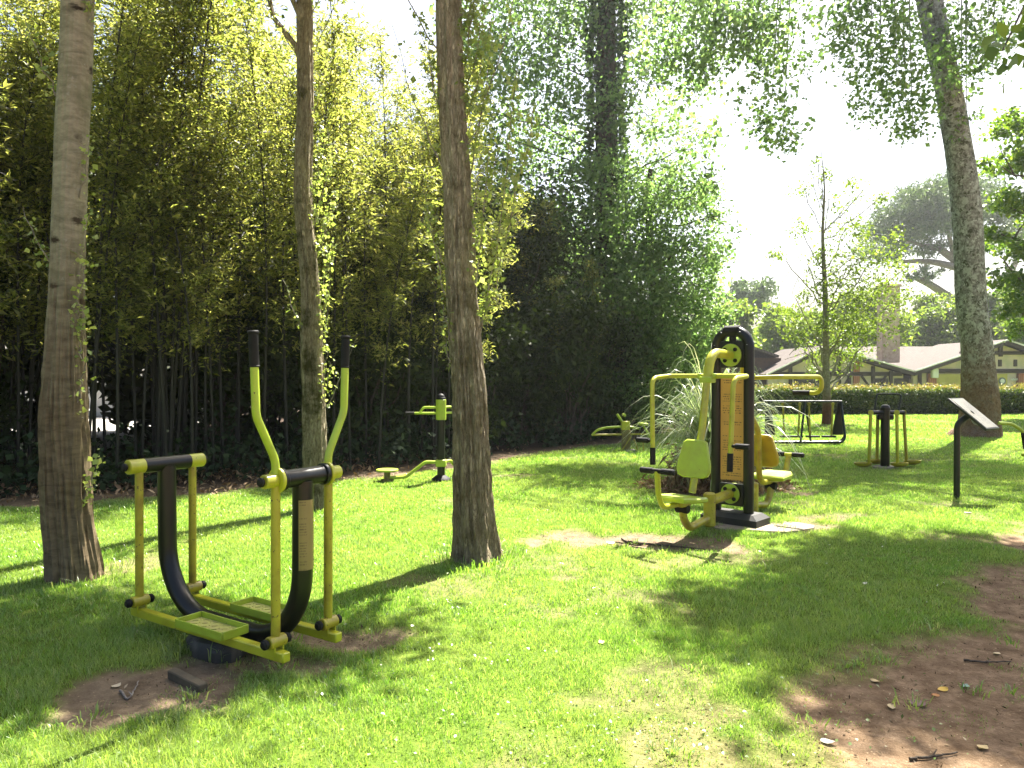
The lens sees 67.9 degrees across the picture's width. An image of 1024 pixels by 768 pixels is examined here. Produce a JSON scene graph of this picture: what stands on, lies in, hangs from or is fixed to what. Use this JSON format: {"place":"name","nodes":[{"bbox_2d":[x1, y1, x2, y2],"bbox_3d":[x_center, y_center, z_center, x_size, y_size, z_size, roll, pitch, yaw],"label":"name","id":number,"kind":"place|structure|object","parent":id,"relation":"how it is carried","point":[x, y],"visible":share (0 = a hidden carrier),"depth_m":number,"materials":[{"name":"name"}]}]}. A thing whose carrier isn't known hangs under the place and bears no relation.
{"place":"outdoors","nodes":[
{"label":"outdoors","id":0,"kind":"place"},
{"bbox_2d":[0,379,1023,767],"bbox_3d":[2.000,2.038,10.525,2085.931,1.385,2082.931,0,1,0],"label":"ground","id":1,"kind":"structure","parent":0,"point":[82,695],"depth_m":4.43,"materials":[{"name":"green plant"}]},
{"bbox_2d":[0,60,50,357],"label":"bamboo","id":2,"kind":"object","parent":1,"relation":"on","point":[8,235],"visible":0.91,"depth_m":9.59,"materials":[{"name":"green plant"}]},
{"bbox_2d":[0,105,51,452],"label":"bamboo","id":3,"kind":"object","parent":1,"relation":"on","point":[5,400],"visible":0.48,"depth_m":11.14,"materials":[{"name":"green plant"}]},
{"bbox_2d":[0,27,51,484],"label":"bamboo","id":4,"kind":"object","parent":1,"relation":"on","point":[14,117],"visible":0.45,"depth_m":10.78,"materials":[{"name":"green plant"}]},
{"bbox_2d":[0,16,57,485],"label":"bamboo","id":5,"kind":"object","parent":1,"relation":"on","point":[31,190],"visible":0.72,"depth_m":10.54,"materials":[{"name":"green plant"}]},
{"bbox_2d":[0,0,57,465],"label":"bamboo","id":6,"kind":"object","parent":1,"relation":"on","point":[23,379],"visible":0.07,"depth_m":12.17,"materials":[{"name":"green plant"}]},
{"bbox_2d":[0,2,59,459],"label":"bamboo","id":7,"kind":"object","parent":1,"relation":"on","point":[32,96],"visible":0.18,"depth_m":11.14,"materials":[{"name":"green plant"}]},
{"bbox_2d":[0,0,98,464],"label":"bamboo","id":8,"kind":"object","parent":1,"relation":"on","point":[20,246],"visible":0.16,"depth_m":11.33,"materials":[{"name":"green plant"}]},
{"bbox_2d":[1,139,103,377],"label":"bamboo","id":9,"kind":"object","parent":1,"relation":"on","point":[47,188],"visible":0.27,"depth_m":10.71,"materials":[{"name":"green plant"}]},
{"bbox_2d":[0,0,106,350],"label":"bamboo","id":10,"kind":"object","parent":1,"relation":"on","point":[9,2],"visible":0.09,"depth_m":11.84,"materials":[{"name":"green plant"}]},
{"bbox_2d":[3,68,108,361],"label":"bamboo","id":11,"kind":"object","parent":1,"relation":"on","point":[30,285],"visible":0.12,"depth_m":11.41,"materials":[{"name":"green plant"}]},
{"bbox_2d":[13,0,106,584],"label":"poplar tree","id":12,"kind":"object","parent":1,"relation":"on","point":[70,541],"visible":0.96,"depth_m":5.49,"materials":[{"name":"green plant"}]},
{"bbox_2d":[3,0,117,480],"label":"bamboo","id":13,"kind":"object","parent":1,"relation":"on","point":[56,45],"visible":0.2,"depth_m":11.03,"materials":[{"name":"green plant"}]},
{"bbox_2d":[19,0,114,325],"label":"bamboo","id":14,"kind":"object","parent":1,"relation":"on","point":[53,34],"visible":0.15,"depth_m":11.23,"materials":[{"name":"green plant"}]},
{"bbox_2d":[37,0,137,467],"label":"bamboo","id":15,"kind":"object","parent":1,"relation":"on","point":[103,405],"visible":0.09,"depth_m":12.45,"materials":[{"name":"green plant"}]},
{"bbox_2d":[34,3,177,436],"bbox_3d":[-5.282,-1.720,10.139,1.668,6.284,1.519,0,1,-14],"label":"bamboo","id":16,"kind":"object","parent":1,"relation":"on","point":[121,94],"visible":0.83,"depth_m":10.03,"materials":[{"name":"green plant"}]},
{"bbox_2d":[37,0,180,485],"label":"bamboo","id":17,"kind":"object","parent":1,"relation":"on","point":[126,4],"visible":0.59,"depth_m":10.19,"materials":[{"name":"green plant"}]},
{"bbox_2d":[51,23,176,488],"bbox_3d":[-5.373,-1.782,10.387,1.558,6.398,1.649,0,1,-33],"label":"bamboo","id":18,"kind":"object","parent":1,"relation":"on","point":[118,312],"visible":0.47,"depth_m":10.19,"materials":[{"name":"green plant"}]},
{"bbox_2d":[87,1,167,458],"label":"bamboo","id":19,"kind":"object","parent":1,"relation":"on","point":[134,393],"visible":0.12,"depth_m":11.05,"materials":[{"name":"green plant"}]},
{"bbox_2d":[85,78,222,484],"bbox_3d":[-5.030,-1.333,10.343,2.073,5.507,1.524,0,1,-18],"label":"bamboo","id":20,"kind":"object","parent":1,"relation":"on","point":[171,135],"visible":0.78,"depth_m":10.31,"materials":[{"name":"green plant"}]},
{"bbox_2d":[88,0,230,455],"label":"bamboo","id":21,"kind":"object","parent":1,"relation":"on","point":[156,310],"visible":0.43,"depth_m":10.57,"materials":[{"name":"green plant"}]},
{"bbox_2d":[101,102,232,453],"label":"bamboo","id":22,"kind":"object","parent":1,"relation":"on","point":[184,283],"visible":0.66,"depth_m":10.59,"materials":[{"name":"green plant"}]},
{"bbox_2d":[93,115,245,458],"bbox_3d":[-4.916,-1.238,11.067,1.784,5.332,1.751,-2,-3,36],"label":"bamboo","id":23,"kind":"object","parent":1,"relation":"on","point":[137,331],"visible":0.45,"depth_m":10.90,"materials":[{"name":"green plant"}]},
{"bbox_2d":[107,0,239,456],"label":"bamboo","id":24,"kind":"object","parent":1,"relation":"on","point":[206,68],"visible":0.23,"depth_m":11.11,"materials":[{"name":"green plant"}]},
{"bbox_2d":[105,0,264,451],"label":"bamboo","id":25,"kind":"object","parent":1,"relation":"on","point":[203,4],"visible":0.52,"depth_m":11.00,"materials":[{"name":"green plant"}]},
{"bbox_2d":[112,0,257,481],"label":"bamboo","id":26,"kind":"object","parent":1,"relation":"on","point":[157,451],"visible":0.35,"depth_m":11.05,"materials":[{"name":"green plant"}]},
{"bbox_2d":[135,0,234,451],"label":"bamboo","id":27,"kind":"object","parent":1,"relation":"on","point":[173,308],"visible":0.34,"depth_m":11.08,"materials":[{"name":"green plant"}]},
{"bbox_2d":[168,667,207,692],"bbox_3d":[-1.598,1.462,3.743,0.280,0.050,0.050,4,9,35],"label":"wooden plank","id":28,"kind":"object","parent":1,"relation":"on","point":[180,676],"visible":0.98,"depth_m":3.72,"materials":[{"name":"grey wood"}]},
{"bbox_2d":[86,166,299,454],"bbox_3d":[-5.765,-1.381,14.980,4.480,5.546,4.617,0,1,0],"label":"laurel shrub","id":29,"kind":"object","parent":1,"relation":"on","point":[228,388],"visible":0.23,"depth_m":14.08,"materials":[{"name":"green plant"}]},
{"bbox_2d":[144,5,256,474],"bbox_3d":[-4.747,-2.042,11.342,1.522,6.904,1.280,1,3,8],"label":"bamboo","id":30,"kind":"object","parent":1,"relation":"on","point":[210,309],"visible":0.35,"depth_m":11.37,"materials":[{"name":"green plant"}]},
{"bbox_2d":[137,0,268,475],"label":"bamboo","id":31,"kind":"object","parent":1,"relation":"on","point":[181,365],"visible":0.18,"depth_m":11.62,"materials":[{"name":"green plant"}]},
{"bbox_2d":[161,136,255,469],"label":"bamboo","id":32,"kind":"object","parent":1,"relation":"on","point":[196,401],"visible":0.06,"depth_m":12.17,"materials":[{"name":"green plant"}]},
{"bbox_2d":[168,0,255,468],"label":"bamboo","id":33,"kind":"object","parent":1,"relation":"on","point":[220,378],"visible":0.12,"depth_m":12.25,"materials":[{"name":"green plant"}]},
{"bbox_2d":[163,95,266,472],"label":"bamboo","id":34,"kind":"object","parent":1,"relation":"on","point":[236,126],"visible":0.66,"depth_m":11.32,"materials":[{"name":"green plant"}]},
{"bbox_2d":[121,330,350,663],"bbox_3d":[-1.579,0.607,4.262,1.360,1.746,0.661,0,1,34],"label":"ski walker","id":35,"kind":"object","parent":1,"relation":"on","point":[204,628],"visible":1,"depth_m":4.06,"materials":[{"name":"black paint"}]},
{"bbox_2d":[207,5,281,464],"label":"bamboo","id":36,"kind":"object","parent":1,"relation":"on","point":[240,295],"visible":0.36,"depth_m":12.58,"materials":[{"name":"green plant"}]},
{"bbox_2d":[210,0,284,466],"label":"bamboo","id":37,"kind":"object","parent":1,"relation":"on","point":[238,350],"visible":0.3,"depth_m":12.70,"materials":[{"name":"green plant"}]},
{"bbox_2d":[204,0,317,473],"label":"bamboo","id":38,"kind":"object","parent":1,"relation":"on","point":[255,47],"visible":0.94,"depth_m":11.24,"materials":[{"name":"green plant"}]},
{"bbox_2d":[230,30,292,435],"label":"bamboo","id":39,"kind":"object","parent":1,"relation":"on","point":[268,412],"visible":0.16,"depth_m":14.31,"materials":[{"name":"green plant"}]},
{"bbox_2d":[189,0,356,511],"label":"poplar tree","id":40,"kind":"object","parent":1,"relation":"on","point":[314,406],"visible":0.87,"depth_m":8.30,"materials":[{"name":"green plant"}]},
{"bbox_2d":[231,0,331,445],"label":"bamboo","id":41,"kind":"object","parent":1,"relation":"on","point":[275,75],"visible":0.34,"depth_m":12.86,"materials":[{"name":"green plant"}]},
{"bbox_2d":[1,96,577,451],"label":"woodland","id":42,"kind":"object","parent":1,"relation":"on","point":[126,404],"visible":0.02,"depth_m":15.84,"materials":[{"name":"green plant"}]},
{"bbox_2d":[235,26,353,467],"bbox_3d":[-3.642,-2.276,12.427,1.728,7.329,1.878,0,1,20],"label":"bamboo","id":43,"kind":"object","parent":1,"relation":"on","point":[282,290],"visible":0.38,"depth_m":12.17,"materials":[{"name":"green plant"}]},
{"bbox_2d":[234,261,400,458],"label":"laurel shrub","id":44,"kind":"object","parent":1,"relation":"on","point":[293,365],"visible":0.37,"depth_m":13.35,"materials":[{"name":"green plant"}]},
{"bbox_2d":[258,33,377,360],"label":"bamboo","id":45,"kind":"object","parent":1,"relation":"on","point":[344,73],"visible":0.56,"depth_m":11.12,"materials":[{"name":"green plant"}]},
{"bbox_2d":[263,109,386,396],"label":"bamboo","id":46,"kind":"object","parent":1,"relation":"on","point":[322,303],"visible":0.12,"depth_m":13.53,"materials":[{"name":"green plant"}]},
{"bbox_2d":[294,51,371,357],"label":"bamboo","id":47,"kind":"object","parent":1,"relation":"on","point":[331,139],"visible":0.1,"depth_m":13.13,"materials":[{"name":"green plant"}]},
{"bbox_2d":[0,425,674,505],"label":"leaf litter","id":48,"kind":"object","parent":1,"relation":"on","point":[119,488],"visible":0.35,"depth_m":10.42,"materials":[{"name":"brown plant"}]},
{"bbox_2d":[292,8,384,465],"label":"bamboo","id":49,"kind":"object","parent":1,"relation":"on","point":[334,326],"visible":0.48,"depth_m":12.05,"materials":[{"name":"green plant"}]},
{"bbox_2d":[279,0,398,464],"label":"bamboo","id":50,"kind":"object","parent":1,"relation":"on","point":[335,41],"visible":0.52,"depth_m":12.07,"materials":[{"name":"green plant"}]},
{"bbox_2d":[0,391,684,497],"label":"undergrowth","id":51,"kind":"object","parent":1,"relation":"on","point":[8,471],"visible":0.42,"depth_m":12.27,"materials":[{"name":"green plant"}]},
{"bbox_2d":[313,13,389,464],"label":"bamboo","id":52,"kind":"object","parent":1,"relation":"on","point":[371,118],"visible":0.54,"depth_m":12.33,"materials":[{"name":"green plant"}]},
{"bbox_2d":[331,67,398,461],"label":"bamboo","id":53,"kind":"object","parent":1,"relation":"on","point":[366,93],"visible":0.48,"depth_m":13.14,"materials":[{"name":"green plant"}]},
{"bbox_2d":[336,170,418,382],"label":"bamboo","id":54,"kind":"object","parent":1,"relation":"on","point":[371,286],"visible":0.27,"depth_m":14.01,"materials":[{"name":"green plant"}]},
{"bbox_2d":[339,78,426,296],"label":"bamboo","id":55,"kind":"object","parent":1,"relation":"on","point":[406,101],"visible":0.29,"depth_m":14.90,"materials":[{"name":"green plant"}]},
{"bbox_2d":[324,301,446,456],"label":"laurel shrub","id":56,"kind":"object","parent":1,"relation":"on","point":[396,392],"visible":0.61,"depth_m":13.91,"materials":[{"name":"green plant"}]},
{"bbox_2d":[349,19,421,456],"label":"bamboo","id":57,"kind":"object","parent":1,"relation":"on","point":[383,69],"visible":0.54,"depth_m":14.54,"materials":[{"name":"green plant"}]},
{"bbox_2d":[355,158,442,468],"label":"bamboo","id":58,"kind":"object","parent":1,"relation":"on","point":[407,234],"visible":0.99,"depth_m":12.01,"materials":[{"name":"green plant"}]},
{"bbox_2d":[362,158,441,455],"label":"bamboo","id":59,"kind":"object","parent":1,"relation":"on","point":[385,386],"visible":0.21,"depth_m":13.59,"materials":[{"name":"green plant"}]},
{"bbox_2d":[369,70,434,436],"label":"bamboo","id":60,"kind":"object","parent":1,"relation":"on","point":[409,128],"visible":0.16,"depth_m":15.64,"materials":[{"name":"green plant"}]},
{"bbox_2d":[376,394,452,481],"bbox_3d":[-1.095,0.766,10.881,1.636,1.270,0.659,0,1,-29],"label":"twist machine","id":61,"kind":"object","parent":1,"relation":"on","point":[441,461],"visible":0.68,"depth_m":10.67,"materials":[{"name":"yellow metal"}]},
{"bbox_2d":[376,100,473,462],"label":"bamboo","id":62,"kind":"object","parent":1,"relation":"on","point":[410,324],"visible":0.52,"depth_m":13.05,"materials":[{"name":"green plant"}]},
{"bbox_2d":[344,265,522,449],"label":"laurel shrub","id":63,"kind":"object","parent":1,"relation":"on","point":[443,385],"visible":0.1,"depth_m":15.11,"materials":[{"name":"green plant"}]},
{"bbox_2d":[389,59,491,459],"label":"bamboo","id":64,"kind":"object","parent":1,"relation":"on","point":[440,242],"visible":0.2,"depth_m":13.45,"materials":[{"name":"green plant"}]},
{"bbox_2d":[397,37,484,457],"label":"bamboo","id":65,"kind":"object","parent":1,"relation":"on","point":[424,54],"visible":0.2,"depth_m":13.80,"materials":[{"name":"green plant"}]},
{"bbox_2d":[379,120,508,355],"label":"bamboo","id":66,"kind":"object","parent":1,"relation":"on","point":[400,142],"visible":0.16,"depth_m":13.86,"materials":[{"name":"green plant"}]},
{"bbox_2d":[354,176,535,440],"bbox_3d":[-1.783,-1.619,17.293,4.457,6.400,4.586,0,1,-33],"label":"laurel shrub","id":67,"kind":"object","parent":1,"relation":"on","point":[514,239],"visible":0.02,"depth_m":16.88,"materials":[{"name":"green plant"}]},
{"bbox_2d":[394,92,501,458],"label":"bamboo","id":68,"kind":"object","parent":1,"relation":"on","point":[437,360],"visible":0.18,"depth_m":13.95,"materials":[{"name":"green plant"}]},
{"bbox_2d":[387,0,540,566],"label":"poplar tree","id":69,"kind":"object","parent":1,"relation":"on","point":[475,536],"visible":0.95,"depth_m":6.04,"materials":[{"name":"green plant"}]},
{"bbox_2d":[406,299,537,445],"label":"laurel shrub","id":70,"kind":"object","parent":1,"relation":"on","point":[503,344],"visible":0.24,"depth_m":15.63,"materials":[{"name":"green plant"}]},
{"bbox_2d":[439,187,538,361],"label":"bamboo","id":71,"kind":"object","parent":1,"relation":"on","point":[488,248],"visible":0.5,"depth_m":14.35,"materials":[{"name":"green plant"}]},
{"bbox_2d":[450,283,595,443],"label":"laurel shrub","id":72,"kind":"object","parent":1,"relation":"on","point":[532,371],"visible":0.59,"depth_m":16.62,"materials":[{"name":"green plant"}]},
{"bbox_2d":[488,193,566,437],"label":"bamboo","id":73,"kind":"object","parent":1,"relation":"on","point":[539,225],"visible":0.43,"depth_m":18.07,"materials":[{"name":"green plant"}]},
{"bbox_2d":[475,174,608,435],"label":"laurel shrub","id":74,"kind":"object","parent":1,"relation":"on","point":[535,269],"visible":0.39,"depth_m":18.07,"materials":[{"name":"green plant"}]},
{"bbox_2d":[118,576,968,767],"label":"clover","id":75,"kind":"object","parent":1,"relation":"on","point":[533,743],"visible":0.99,"depth_m":3.23,"materials":[{"name":"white plant"}]},
{"bbox_2d":[477,141,618,422],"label":"laurel shrub","id":76,"kind":"object","parent":1,"relation":"on","point":[563,203],"visible":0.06,"depth_m":19.97,"materials":[{"name":"green plant"}]},
{"bbox_2d":[496,282,625,443],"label":"laurel shrub","id":77,"kind":"object","parent":1,"relation":"on","point":[586,377],"visible":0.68,"depth_m":17.12,"materials":[{"name":"green plant"}]},
{"bbox_2d":[419,0,734,428],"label":"ivy clad tree","id":78,"kind":"object","parent":1,"relation":"on","point":[604,170],"visible":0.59,"depth_m":20.71,"materials":[{"name":"green plant"}]},
{"bbox_2d":[519,299,652,438],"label":"laurel shrub","id":79,"kind":"object","parent":1,"relation":"on","point":[615,340],"visible":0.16,"depth_m":18.18,"materials":[{"name":"green plant"}]},
{"bbox_2d":[591,413,649,451],"bbox_3d":[2.172,0.965,15.012,1.222,0.775,0.300,0,1,0],"label":"rowing trainer","id":80,"kind":"object","parent":1,"relation":"on","point":[626,434],"visible":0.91,"depth_m":14.96,"materials":[{"name":"metal"}]},
{"bbox_2d":[567,258,703,426],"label":"laurel shrub","id":81,"kind":"object","parent":1,"relation":"on","point":[617,363],"visible":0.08,"depth_m":20.26,"materials":[{"name":"green plant"}]},
{"bbox_2d":[560,156,750,432],"bbox_3d":[3.805,-2.093,19.659,5.056,7.077,4.937,0,1,0],"label":"tree","id":82,"kind":"object","parent":1,"relation":"on","point":[674,335],"visible":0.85,"depth_m":18.89,"materials":[{"name":"green plant"}]},
{"bbox_2d":[606,341,818,495],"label":"pampas grass","id":83,"kind":"object","parent":1,"relation":"on","point":[693,416],"depth_m":9.90,"materials":[{"name":"green plant"}]},
{"bbox_2d":[632,473,802,494],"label":"mulch","id":84,"kind":"object","parent":1,"relation":"on","point":[678,488],"visible":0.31,"depth_m":9.89,"materials":[{"name":"brown plant"}]},
{"bbox_2d":[687,297,766,348],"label":"broadleaf tree","id":85,"kind":"object","parent":1,"relation":"on","point":[746,321],"visible":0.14,"depth_m":60.30,"materials":[{"name":"green plant"}]},
{"bbox_2d":[721,276,780,317],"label":"pine tree","id":86,"kind":"object","parent":1,"relation":"on","point":[761,292],"visible":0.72,"depth_m":92.85,"materials":[{"name":"green plant"}]},
{"bbox_2d":[703,521,814,533],"bbox_3d":[2.431,1.434,7.586,1.150,0.072,0.697,0,1,17],"label":"concrete pad","id":87,"kind":"object","parent":1,"relation":"on","point":[799,525],"visible":0.28,"depth_m":7.42,"materials":[{"name":"grey concrete"}]},
{"bbox_2d":[636,325,823,530],"bbox_3d":[2.229,0.428,7.699,1.187,2.041,2.916,1,1,42],"label":"press machine","id":88,"kind":"object","parent":87,"relation":"on","point":[740,449],"visible":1,"depth_m":7.56,"materials":[{"name":"black paint"}]},
{"bbox_2d":[752,298,836,352],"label":"broadleaf tree","id":89,"kind":"object","parent":1,"relation":"on","point":[765,327],"visible":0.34,"depth_m":64.69,"materials":[{"name":"green plant"}]},
{"bbox_2d":[764,400,845,443],"bbox_3d":[6.395,0.837,16.511,1.992,0.962,0.775,0,1,0],"label":"glider frame","id":90,"kind":"object","parent":1,"relation":"on","point":[838,427],"visible":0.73,"depth_m":16.48,"materials":[{"name":"black metal"}]},
{"bbox_2d":[615,0,1023,437],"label":"leaning tree","id":91,"kind":"object","parent":1,"relation":"on","point":[979,390],"visible":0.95,"depth_m":16.93,"materials":[{"name":"green plant"}]},
{"bbox_2d":[761,150,927,424],"bbox_3d":[9.889,-2.900,22.805,5.205,8.360,3.235,0,1,0],"label":"birch sapling","id":92,"kind":"object","parent":1,"relation":"on","point":[825,357],"visible":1,"depth_m":22.86,"materials":[{"name":"green plant"}]},
{"bbox_2d":[818,281,926,345],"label":"broadleaf tree","id":93,"kind":"object","parent":1,"relation":"on","point":[906,321],"visible":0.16,"depth_m":61.80,"materials":[{"name":"green plant"}]},
{"bbox_2d":[854,393,921,469],"bbox_3d":[6.095,0.777,12.310,1.247,1.254,0.504,0,1,0],"label":"pendulum walker","id":94,"kind":"object","parent":1,"relation":"on","point":[884,414],"visible":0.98,"depth_m":12.26,"materials":[{"name":"black paint"}]},
{"bbox_2d":[754,381,1023,414],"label":"hedge","id":95,"kind":"object","parent":1,"relation":"on","point":[923,398],"visible":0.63,"depth_m":28.96,"materials":[{"name":"green plant"}]},
{"bbox_2d":[902,285,959,345],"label":"broadleaf tree","id":96,"kind":"object","parent":1,"relation":"on","point":[939,319],"visible":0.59,"depth_m":68.47,"materials":[{"name":"green plant"}]},
{"bbox_2d":[848,169,1023,302],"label":"umbrella pine","id":97,"kind":"object","parent":1,"relation":"on","point":[919,212],"visible":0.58,"depth_m":80.73,"materials":[{"name":"green plant"}]},
{"bbox_2d":[947,398,999,499],"bbox_3d":[5.524,0.807,9.105,0.370,1.270,0.434,-1,1,-37],"label":"information sign","id":98,"kind":"object","parent":1,"relation":"on","point":[974,414],"visible":0.98,"depth_m":9.08,"materials":[{"name":"black metal"}]},
{"bbox_2d":[971,81,1023,342],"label":"maple tree","id":99,"kind":"object","parent":1,"relation":"on","point":[1009,124],"visible":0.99,"depth_m":25.69,"materials":[{"name":"green plant"}]},
{"bbox_2d":[980,5,1023,94],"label":"lime tree","id":100,"kind":"object","parent":1,"relation":"on","point":[992,50],"visible":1,"depth_m":6.19,"materials":[{"name":"green plant"}]},
{"bbox_2d":[0,0,1023,327],"label":"sky","id":101,"kind":"structure","parent":0,"point":[755,182],"materials":[{"name":"white"}]},
{"bbox_2d":[755,284,1023,389],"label":"half timbered house","id":102,"kind":"structure","parent":0,"point":[935,364],"depth_m":50.34,"materials":[{"name":"beige paint"}]},
{"bbox_2d":[771,527,1023,767],"bbox_3d":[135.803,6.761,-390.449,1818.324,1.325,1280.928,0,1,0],"label":"path","id":103,"kind":"structure","parent":0,"point":[949,668],"depth_m":3.57,"materials":[{"name":"soil"}]},
{"bbox_2d":[31,530,1023,767],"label":"path litter","id":104,"kind":"object","parent":103,"relation":"on","point":[849,697],"visible":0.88,"depth_m":3.83,"materials":[{"name":"brown plant"}]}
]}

